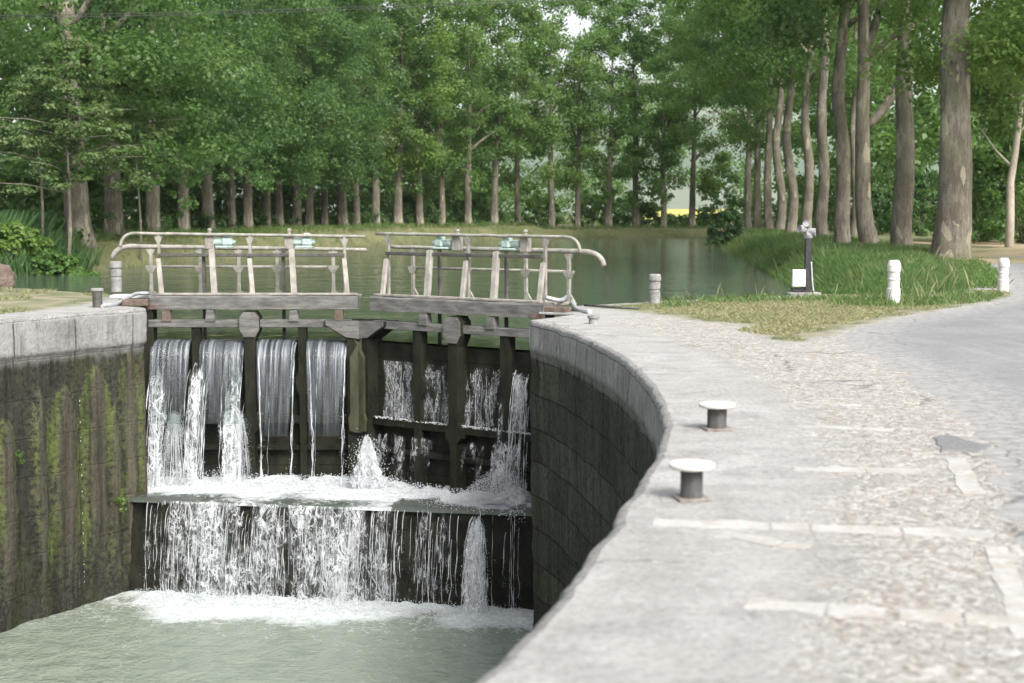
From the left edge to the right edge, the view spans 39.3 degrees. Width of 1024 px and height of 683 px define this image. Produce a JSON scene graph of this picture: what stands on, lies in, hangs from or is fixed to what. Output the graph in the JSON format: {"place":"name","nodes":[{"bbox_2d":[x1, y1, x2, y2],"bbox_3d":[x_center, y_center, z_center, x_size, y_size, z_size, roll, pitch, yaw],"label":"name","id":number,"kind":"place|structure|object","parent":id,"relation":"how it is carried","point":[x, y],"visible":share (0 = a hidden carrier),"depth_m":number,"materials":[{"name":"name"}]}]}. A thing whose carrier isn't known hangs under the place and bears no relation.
{"place":"outdoors","nodes":[
{"label":"outdoors","id":0,"kind":"place"},
{"bbox_2d":[0,289,140,318],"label":"quay","id":1,"kind":"structure","parent":0,"point":[54,302],"depth_m":24.19,"materials":[{"name":"stone"}]},
{"bbox_2d":[0,286,109,313],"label":"turf","id":2,"kind":"structure","parent":1,"relation":"on","point":[25,291],"depth_m":26.38,"materials":[{"name":"green plant"}]},
{"bbox_2d":[109,261,121,291],"bbox_3d":[-7.779,-1.277,28.200,0.242,0.600,0.242,0,5,0],"label":"bollard","id":3,"kind":"object","parent":1,"relation":"on","point":[116,275],"visible":1,"depth_m":28.11,"materials":[{"name":"grey stone"}]},
{"bbox_2d":[101,291,150,307],"bbox_3d":[-6.573,-0.729,24.548,0.795,0.164,2.930,-1,5,-11],"label":"gate anchor","id":4,"kind":"object","parent":1,"relation":"on","point":[140,298],"visible":0.97,"depth_m":23.89,"materials":[{"name":"white metal"}]},
{"bbox_2d":[0,590,533,682],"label":"lock water","id":5,"kind":"structure","parent":0,"point":[113,639],"depth_m":20.31,"materials":[{"name":"liquid"}]},
{"bbox_2d":[158,501,425,605],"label":"cascade","id":6,"kind":"object","parent":5,"relation":"on","point":[229,578],"visible":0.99,"depth_m":22.38,"materials":[{"name":"white liquid"}]},
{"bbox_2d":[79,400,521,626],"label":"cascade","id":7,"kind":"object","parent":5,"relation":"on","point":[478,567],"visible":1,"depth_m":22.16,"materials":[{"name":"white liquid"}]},
{"bbox_2d":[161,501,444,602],"bbox_3d":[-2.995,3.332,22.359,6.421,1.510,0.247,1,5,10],"label":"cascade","id":8,"kind":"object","parent":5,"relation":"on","point":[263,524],"visible":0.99,"depth_m":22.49,"materials":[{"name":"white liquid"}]},
{"bbox_2d":[462,520,486,613],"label":"cascade","id":9,"kind":"object","parent":5,"relation":"on","point":[471,579],"visible":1,"depth_m":21.82,"materials":[{"name":"white liquid"}]},
{"bbox_2d":[129,475,531,515],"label":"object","id":10,"kind":"structure","parent":0,"point":[339,498],"depth_m":23.03,"materials":[{"name":"liquid"}]},
{"bbox_2d":[147,434,526,522],"bbox_3d":[-2.835,1.971,23.219,7.200,1.074,2.443,2,5,21],"label":"foam","id":11,"kind":"object","parent":10,"relation":"on","point":[459,498],"visible":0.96,"depth_m":23.50,"materials":[{"name":"white liquid"}]},
{"bbox_2d":[146,342,530,490],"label":"falling water","id":12,"kind":"structure","parent":10,"relation":"on","point":[175,419],"depth_m":24.05,"materials":[{"name":"white liquid"}]},
{"bbox_2d":[14,237,790,349],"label":"canal water","id":13,"kind":"structure","parent":0,"point":[694,266],"depth_m":46.97,"materials":[{"name":"green liquid"}]},
{"bbox_2d":[110,228,366,480],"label":"lock gate","id":14,"kind":"structure","parent":13,"relation":"in","point":[325,400],"depth_m":24.49,"materials":[{"name":"brown wood"}]},
{"bbox_2d":[152,339,191,380],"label":"falling water","id":15,"kind":"structure","parent":14,"relation":"on","point":[154,347],"depth_m":24.22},
{"bbox_2d":[203,339,242,377],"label":"falling water","id":16,"kind":"structure","parent":14,"relation":"on","point":[234,348],"depth_m":24.21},
{"bbox_2d":[258,339,294,385],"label":"falling water","id":17,"kind":"structure","parent":14,"relation":"on","point":[284,351],"depth_m":24.21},
{"bbox_2d":[307,339,346,382],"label":"falling water","id":18,"kind":"structure","parent":14,"relation":"on","point":[322,351],"depth_m":24.21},
{"bbox_2d":[0,79,1002,215],"bbox_3d":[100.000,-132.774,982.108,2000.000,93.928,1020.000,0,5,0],"label":"hill","id":19,"kind":"structure","parent":0,"point":[680,200],"depth_m":612.88,"materials":[{"name":"plant"}]},
{"bbox_2d":[0,0,1018,220],"label":"sky","id":20,"kind":"structure","parent":0,"point":[573,19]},
{"bbox_2d":[12,218,1023,351],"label":"ground","id":21,"kind":"structure","parent":0,"point":[989,248],"depth_m":86.63,"materials":[{"name":"plant"}]},
{"bbox_2d":[0,220,38,255],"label":"bank plant","id":22,"kind":"object","parent":21,"relation":"on","point":[15,240],"visible":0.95,"depth_m":50.04,"materials":[{"name":"green plant"}]},
{"bbox_2d":[11,227,54,258],"bbox_3d":[-17.347,-3.480,51.150,1.947,1.307,1.734,2,6,25],"label":"bank plant","id":23,"kind":"object","parent":21,"relation":"on","point":[44,244],"visible":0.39,"depth_m":50.95,"materials":[{"name":"green plant"}]},
{"bbox_2d":[0,69,96,236],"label":"young tree","id":24,"kind":"object","parent":21,"relation":"on","point":[43,100],"visible":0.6,"depth_m":53.04,"materials":[{"name":"green plant"}]},
{"bbox_2d":[23,248,78,275],"bbox_3d":[-16.248,-2.628,50.485,2.099,1.322,1.592,2,5,18],"label":"bank plant","id":25,"kind":"object","parent":21,"relation":"on","point":[49,262],"visible":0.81,"depth_m":50.10,"materials":[{"name":"green plant"}]},
{"bbox_2d":[0,208,103,275],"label":"reeds","id":26,"kind":"object","parent":21,"relation":"on","point":[88,259],"visible":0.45,"depth_m":53.67,"materials":[{"name":"green plant"}]},
{"bbox_2d":[0,37,152,254],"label":"young tree","id":27,"kind":"object","parent":21,"relation":"on","point":[65,106],"visible":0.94,"depth_m":52.10,"materials":[{"name":"green plant"}]},
{"bbox_2d":[0,0,251,240],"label":"plane tree","id":28,"kind":"object","parent":21,"relation":"on","point":[113,202],"visible":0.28,"depth_m":64.23,"materials":[{"name":"green plant"}]},
{"bbox_2d":[0,0,261,247],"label":"plane tree","id":29,"kind":"object","parent":21,"relation":"on","point":[131,51],"visible":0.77,"depth_m":56.85,"materials":[{"name":"green plant"}]},
{"bbox_2d":[86,68,198,260],"bbox_3d":[-15.583,-7.297,59.865,4.415,8.241,4.743,-2,5,-23],"label":"young tree","id":30,"kind":"object","parent":21,"relation":"on","point":[164,129],"visible":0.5,"depth_m":59.08,"materials":[{"name":"green plant"}]},
{"bbox_2d":[5,0,295,231],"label":"plane tree","id":31,"kind":"object","parent":21,"relation":"on","point":[153,219],"visible":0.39,"depth_m":72.00,"materials":[{"name":"green plant"}]},
{"bbox_2d":[46,0,288,231],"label":"plane tree","id":32,"kind":"object","parent":21,"relation":"on","point":[184,222],"visible":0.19,"depth_m":78.24,"materials":[{"name":"green plant"}]},
{"bbox_2d":[117,0,333,230],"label":"plane tree","id":33,"kind":"object","parent":21,"relation":"on","point":[207,205],"visible":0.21,"depth_m":82.90,"materials":[{"name":"green plant"}]},
{"bbox_2d":[146,0,349,229],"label":"plane tree","id":34,"kind":"object","parent":21,"relation":"on","point":[328,99],"visible":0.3,"depth_m":88.95,"materials":[{"name":"green plant"}]},
{"bbox_2d":[166,0,337,228],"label":"plane tree","id":35,"kind":"object","parent":21,"relation":"on","point":[247,204],"visible":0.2,"depth_m":91.63,"materials":[{"name":"green plant"}]},
{"bbox_2d":[0,0,506,230],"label":"woodland","id":36,"kind":"object","parent":21,"relation":"on","point":[51,199],"visible":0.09,"depth_m":104.50,"materials":[{"name":"green plant"}]},
{"bbox_2d":[168,0,371,226],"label":"plane tree","id":37,"kind":"object","parent":21,"relation":"on","point":[266,204],"visible":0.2,"depth_m":97.35,"materials":[{"name":"green plant"}]},
{"bbox_2d":[2,208,559,241],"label":"undergrowth","id":38,"kind":"object","parent":21,"relation":"on","point":[134,225],"visible":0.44,"depth_m":93.08,"materials":[{"name":"green plant"}]},
{"bbox_2d":[211,0,381,227],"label":"plane tree","id":39,"kind":"object","parent":21,"relation":"on","point":[279,215],"visible":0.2,"depth_m":100.49,"materials":[{"name":"green plant"}]},
{"bbox_2d":[240,0,371,226],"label":"plane tree","id":40,"kind":"object","parent":21,"relation":"on","point":[296,208],"visible":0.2,"depth_m":101.73,"materials":[{"name":"green plant"}]},
{"bbox_2d":[240,0,405,225],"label":"plane tree","id":41,"kind":"object","parent":21,"relation":"on","point":[309,204],"visible":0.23,"depth_m":105.51,"materials":[{"name":"green plant"}]},
{"bbox_2d":[255,0,390,225],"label":"plane tree","id":42,"kind":"object","parent":21,"relation":"on","point":[324,218],"visible":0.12,"depth_m":110.71,"materials":[{"name":"green plant"}]},
{"bbox_2d":[285,0,398,226],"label":"plane tree","id":43,"kind":"object","parent":21,"relation":"on","point":[341,212],"visible":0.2,"depth_m":110.89,"materials":[{"name":"green plant"}]},
{"bbox_2d":[297,0,418,225],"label":"plane tree","id":44,"kind":"object","parent":21,"relation":"on","point":[356,202],"visible":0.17,"depth_m":116.00,"materials":[{"name":"green plant"}]},
{"bbox_2d":[333,0,442,226],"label":"plane tree","id":45,"kind":"object","parent":21,"relation":"on","point":[403,22],"visible":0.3,"depth_m":117.74,"materials":[{"name":"green plant"}]},
{"bbox_2d":[337,0,458,225],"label":"plane tree","id":46,"kind":"object","parent":21,"relation":"on","point":[396,158],"visible":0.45,"depth_m":119.38,"materials":[{"name":"green plant"}]},
{"bbox_2d":[388,190,440,224],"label":"bush","id":47,"kind":"object","parent":21,"relation":"on","point":[410,198],"visible":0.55,"depth_m":127.01,"materials":[{"name":"green plant"}]},
{"bbox_2d":[359,0,488,223],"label":"plane tree","id":48,"kind":"object","parent":21,"relation":"on","point":[439,166],"visible":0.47,"depth_m":123.90,"materials":[{"name":"green plant"}]},
{"bbox_2d":[374,0,498,226],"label":"plane tree","id":49,"kind":"object","parent":21,"relation":"on","point":[474,98],"visible":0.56,"depth_m":124.67,"materials":[{"name":"green plant"}]},
{"bbox_2d":[60,220,853,243],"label":"tall grass","id":50,"kind":"structure","parent":21,"relation":"on","point":[263,229],"depth_m":98.31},
{"bbox_2d":[406,0,528,225],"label":"plane tree","id":51,"kind":"object","parent":21,"relation":"on","point":[468,196],"visible":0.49,"depth_m":129.48,"materials":[{"name":"green plant"}]},
{"bbox_2d":[457,183,506,221],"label":"bush","id":52,"kind":"object","parent":21,"relation":"on","point":[480,207],"visible":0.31,"depth_m":149.13,"materials":[{"name":"green plant"}]},
{"bbox_2d":[438,0,561,224],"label":"plane tree","id":53,"kind":"object","parent":21,"relation":"on","point":[501,37],"visible":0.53,"depth_m":131.75,"materials":[{"name":"green plant"}]},
{"bbox_2d":[4,224,1016,279],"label":"bank grass","id":54,"kind":"structure","parent":21,"relation":"on","point":[294,231],"depth_m":88.16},
{"bbox_2d":[459,0,570,223],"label":"plane tree","id":55,"kind":"object","parent":21,"relation":"on","point":[539,151],"visible":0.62,"depth_m":133.44,"materials":[{"name":"green plant"}]},
{"bbox_2d":[521,193,565,225],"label":"bush","id":56,"kind":"object","parent":21,"relation":"on","point":[535,208],"visible":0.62,"depth_m":156.75,"materials":[{"name":"green plant"}]},
{"bbox_2d":[328,14,763,224],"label":"woodland","id":57,"kind":"object","parent":21,"relation":"on","point":[563,202],"visible":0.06,"depth_m":176.82,"materials":[{"name":"green plant"}]},
{"bbox_2d":[494,0,605,228],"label":"plane tree","id":58,"kind":"object","parent":21,"relation":"on","point":[552,173],"visible":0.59,"depth_m":135.73,"materials":[{"name":"green plant"}]},
{"bbox_2d":[528,0,632,227],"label":"plane tree","id":59,"kind":"object","parent":21,"relation":"on","point":[584,7],"visible":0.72,"depth_m":136.32,"materials":[{"name":"green plant"}]},
{"bbox_2d":[570,192,603,226],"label":"bush","id":60,"kind":"object","parent":21,"relation":"on","point":[592,212],"visible":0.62,"depth_m":157.07,"materials":[{"name":"green plant"}]},
{"bbox_2d":[557,0,658,226],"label":"plane tree","id":61,"kind":"object","parent":21,"relation":"on","point":[617,9],"visible":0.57,"depth_m":138.87,"materials":[{"name":"green plant"}]},
{"bbox_2d":[571,0,688,227],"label":"plane tree","id":62,"kind":"object","parent":21,"relation":"on","point":[643,50],"visible":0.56,"depth_m":139.03,"materials":[{"name":"green plant"}]},
{"bbox_2d":[619,200,670,226],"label":"bush","id":63,"kind":"object","parent":21,"relation":"on","point":[645,209],"visible":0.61,"depth_m":148.79,"materials":[{"name":"green plant"}]},
{"bbox_2d":[611,0,704,227],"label":"plane tree","id":64,"kind":"object","parent":21,"relation":"on","point":[676,137],"visible":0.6,"depth_m":136.56,"materials":[{"name":"green plant"}]},
{"bbox_2d":[638,5,738,227],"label":"plane tree","id":65,"kind":"object","parent":21,"relation":"on","point":[706,186],"visible":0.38,"depth_m":140.30,"materials":[{"name":"green plant"}]},
{"bbox_2d":[647,0,783,228],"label":"plane tree","id":66,"kind":"object","parent":21,"relation":"on","point":[747,200],"visible":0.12,"depth_m":131.97,"materials":[{"name":"green plant"}]},
{"bbox_2d":[695,171,752,226],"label":"bush","id":67,"kind":"object","parent":21,"relation":"on","point":[730,202],"visible":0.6,"depth_m":148.51,"materials":[{"name":"green plant"}]},
{"bbox_2d":[704,210,753,246],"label":"bush","id":68,"kind":"object","parent":21,"relation":"on","point":[720,237],"visible":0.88,"depth_m":91.41,"materials":[{"name":"green plant"}]},
{"bbox_2d":[654,0,832,228],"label":"plane tree","id":69,"kind":"object","parent":21,"relation":"on","point":[757,143],"visible":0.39,"depth_m":120.17,"materials":[{"name":"green plant"}]},
{"bbox_2d":[663,0,829,228],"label":"plane tree","id":70,"kind":"object","parent":21,"relation":"on","point":[768,105],"visible":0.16,"depth_m":112.87,"materials":[{"name":"green plant"}]},
{"bbox_2d":[669,1,850,229],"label":"plane tree","id":71,"kind":"object","parent":21,"relation":"on","point":[781,200],"visible":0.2,"depth_m":103.02,"materials":[{"name":"green plant"}]},
{"bbox_2d":[659,0,881,231],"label":"plane tree","id":72,"kind":"object","parent":21,"relation":"on","point":[792,217],"visible":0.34,"depth_m":92.04,"materials":[{"name":"green plant"}]},
{"bbox_2d":[572,226,977,295],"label":"tall grass","id":73,"kind":"structure","parent":21,"relation":"on","point":[833,263],"depth_m":42.78,"materials":[{"name":"plant"}]},
{"bbox_2d":[667,0,890,236],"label":"plane tree","id":74,"kind":"object","parent":21,"relation":"on","point":[747,63],"visible":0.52,"depth_m":75.44,"materials":[{"name":"green plant"}]},
{"bbox_2d":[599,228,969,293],"bbox_3d":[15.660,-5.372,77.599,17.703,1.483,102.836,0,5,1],"label":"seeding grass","id":75,"kind":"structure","parent":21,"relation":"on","point":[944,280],"depth_m":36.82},
{"bbox_2d":[702,0,884,233],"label":"plane tree","id":76,"kind":"object","parent":21,"relation":"on","point":[807,207],"visible":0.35,"depth_m":86.96,"materials":[{"name":"green plant"}]},
{"bbox_2d":[722,0,895,242],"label":"plane tree","id":77,"kind":"object","parent":21,"relation":"on","point":[842,208],"visible":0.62,"depth_m":60.80,"materials":[{"name":"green plant"}]},
{"bbox_2d":[729,0,898,234],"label":"plane tree","id":78,"kind":"object","parent":21,"relation":"on","point":[849,84],"visible":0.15,"depth_m":89.47,"materials":[{"name":"green plant"}]},
{"bbox_2d":[711,0,1018,245],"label":"plane tree","id":79,"kind":"object","parent":21,"relation":"on","point":[902,210],"visible":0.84,"depth_m":53.85,"materials":[{"name":"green plant"}]},
{"bbox_2d":[833,184,913,234],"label":"bush","id":80,"kind":"object","parent":21,"relation":"on","point":[884,203],"visible":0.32,"depth_m":97.84,"materials":[{"name":"green plant"}]},
{"bbox_2d":[778,0,976,243],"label":"plane tree","id":81,"kind":"object","parent":21,"relation":"on","point":[865,123],"visible":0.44,"depth_m":57.93,"materials":[{"name":"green plant"}]},
{"bbox_2d":[738,0,1023,232],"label":"woodland","id":82,"kind":"object","parent":21,"relation":"on","point":[883,147],"visible":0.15,"depth_m":112.87,"materials":[{"name":"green plant"}]},
{"bbox_2d":[875,167,938,236],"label":"bush","id":83,"kind":"object","parent":21,"relation":"on","point":[924,196],"visible":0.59,"depth_m":89.00,"materials":[{"name":"green plant"}]},
{"bbox_2d":[859,0,1023,259],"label":"plane tree","id":84,"kind":"object","parent":21,"relation":"on","point":[951,68],"visible":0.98,"depth_m":44.34,"materials":[{"name":"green plant"}]},
{"bbox_2d":[913,256,1012,288],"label":"verge grass","id":85,"kind":"structure","parent":21,"relation":"on","point":[983,273],"depth_m":34.05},
{"bbox_2d":[926,139,1023,241],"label":"bush","id":86,"kind":"object","parent":21,"relation":"on","point":[980,163],"visible":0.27,"depth_m":74.94,"materials":[{"name":"green plant"}]},
{"bbox_2d":[930,0,1023,246],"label":"pale tree","id":87,"kind":"object","parent":21,"relation":"on","point":[1000,127],"visible":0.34,"depth_m":59.57,"materials":[{"name":"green plant"}]},
{"bbox_2d":[972,121,1023,244],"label":"bush","id":88,"kind":"object","parent":21,"relation":"on","point":[992,177],"visible":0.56,"depth_m":71.55,"materials":[{"name":"green plant"}]},
{"bbox_2d":[487,267,1023,682],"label":"quay","id":89,"kind":"structure","parent":0,"point":[648,602],"depth_m":6.64,"materials":[{"name":"stone"}]},
{"bbox_2d":[539,295,638,315],"bbox_3d":[1.350,-0.646,22.983,1.428,0.289,2.717,1,5,11],"label":"gate anchor","id":90,"kind":"object","parent":89,"relation":"on","point":[555,310],"visible":0.87,"depth_m":22.06,"materials":[{"name":"grey metal"}]},
{"bbox_2d":[354,229,605,493],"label":"lock gate","id":91,"kind":"structure","parent":90,"relation":"attached to","point":[442,455],"depth_m":23.34,"materials":[{"name":"brown wood"}]},
{"bbox_2d":[669,459,714,502],"bbox_3d":[0.947,0.736,7.567,0.244,0.201,0.244,0,5,0],"label":"mooring bollard","id":92,"kind":"object","parent":89,"relation":"on","point":[691,480],"visible":1,"depth_m":7.51,"materials":[{"name":"metal"}]},
{"bbox_2d":[699,401,735,431],"bbox_3d":[1.432,0.522,10.031,0.256,0.191,0.256,0,5,0],"label":"mooring bollard","id":93,"kind":"object","parent":89,"relation":"on","point":[716,416],"visible":1,"depth_m":9.97,"materials":[{"name":"metal"}]},
{"bbox_2d":[713,532,811,549],"bbox_3d":[1.156,0.940,6.611,0.446,0.050,0.171,4,6,37],"label":"stone course","id":94,"kind":"object","parent":89,"relation":"on","point":[766,541],"visible":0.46,"depth_m":6.60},
{"bbox_2d":[786,220,820,295],"bbox_3d":[5.420,-1.545,26.639,0.600,1.399,0.340,0,5,0],"label":"signal pedestal","id":95,"kind":"object","parent":89,"relation":"on","point":[802,277],"visible":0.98,"depth_m":26.57,"materials":[{"name":"grey metal"}]},
{"bbox_2d":[600,289,1006,341],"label":"turf","id":96,"kind":"structure","parent":89,"relation":"on","point":[800,326],"depth_m":21.86,"materials":[{"name":"green plant"}]},
{"bbox_2d":[653,518,994,538],"bbox_3d":[1.476,0.917,6.894,1.587,0.050,0.214,1,5,10],"label":"stone course","id":97,"kind":"object","parent":89,"relation":"on","point":[875,530],"visible":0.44,"depth_m":6.86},
{"bbox_2d":[660,287,1003,307],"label":"verge grass","id":98,"kind":"structure","parent":89,"relation":"on","point":[862,299],"depth_m":24.63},
{"bbox_2d":[792,466,919,473],"bbox_3d":[2.020,0.779,8.453,0.716,0.050,0.203,1,5,6],"label":"stone course","id":99,"kind":"object","parent":89,"relation":"on","point":[900,470],"visible":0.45,"depth_m":8.43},
{"bbox_2d":[744,598,1017,626],"bbox_3d":[1.384,1.047,5.423,0.992,0.050,0.189,1,5,15],"label":"stone course","id":100,"kind":"object","parent":89,"relation":"on","point":[922,615],"visible":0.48,"depth_m":5.42,"materials":[{"name":"stone"}]},
{"bbox_2d":[886,260,900,301],"bbox_3d":[6.429,-0.981,24.182,0.228,0.780,0.227,0,5,0],"label":"marker post","id":101,"kind":"object","parent":89,"relation":"on","point":[893,271],"visible":0.95,"depth_m":24.09,"materials":[{"name":"white stone"}]},
{"bbox_2d":[932,434,992,452],"bbox_3d":[2.954,0.670,9.401,0.375,0.012,0.822,1,5,11],"label":"road patch","id":102,"kind":"object","parent":89,"relation":"on","point":[947,443],"visible":1,"depth_m":9.30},
{"bbox_2d":[945,458,986,494],"bbox_3d":[2.602,0.793,8.275,0.140,0.050,1.177,1,5,12],"label":"stone course","id":103,"kind":"object","parent":89,"relation":"on","point":[966,478],"visible":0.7,"depth_m":8.19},
{"bbox_2d":[997,258,1009,290],"bbox_3d":[9.600,-1.283,28.038,0.216,0.700,0.215,0,5,0],"label":"marker post","id":104,"kind":"object","parent":89,"relation":"on","point":[1003,272],"visible":0.96,"depth_m":27.95,"materials":[{"name":"white stone"}]},
{"bbox_2d":[984,546,1023,637],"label":"stone course","id":105,"kind":"object","parent":89,"relation":"on","point":[1003,577],"visible":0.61,"depth_m":5.82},
{"bbox_2d":[660,277,999,307],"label":"seeding grass","id":106,"kind":"structure","parent":0,"point":[932,287],"depth_m":24.74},
{"bbox_2d":[836,256,1023,550],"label":"road","id":107,"kind":"structure","parent":0,"point":[969,362],"depth_m":14.51,"materials":[{"name":"asphalt"}]},
{"label":"lock floor","id":108,"kind":"structure","parent":0,"visible":0},
{"bbox_2d":[0,304,147,632],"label":"lock wall","id":109,"kind":"structure","parent":108,"relation":"on","point":[55,369],"depth_m":21.82,"materials":[{"name":"stone"}]},
{"bbox_2d":[476,308,673,682],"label":"lock wall","id":110,"kind":"structure","parent":108,"relation":"on","point":[602,425],"depth_m":17.69,"materials":[{"name":"stone"}]},
{"bbox_2d":[128,502,533,609],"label":"sill","id":111,"kind":"structure","parent":110,"relation":"attached to","point":[521,559],"depth_m":22.48,"materials":[{"name":"black stone"}]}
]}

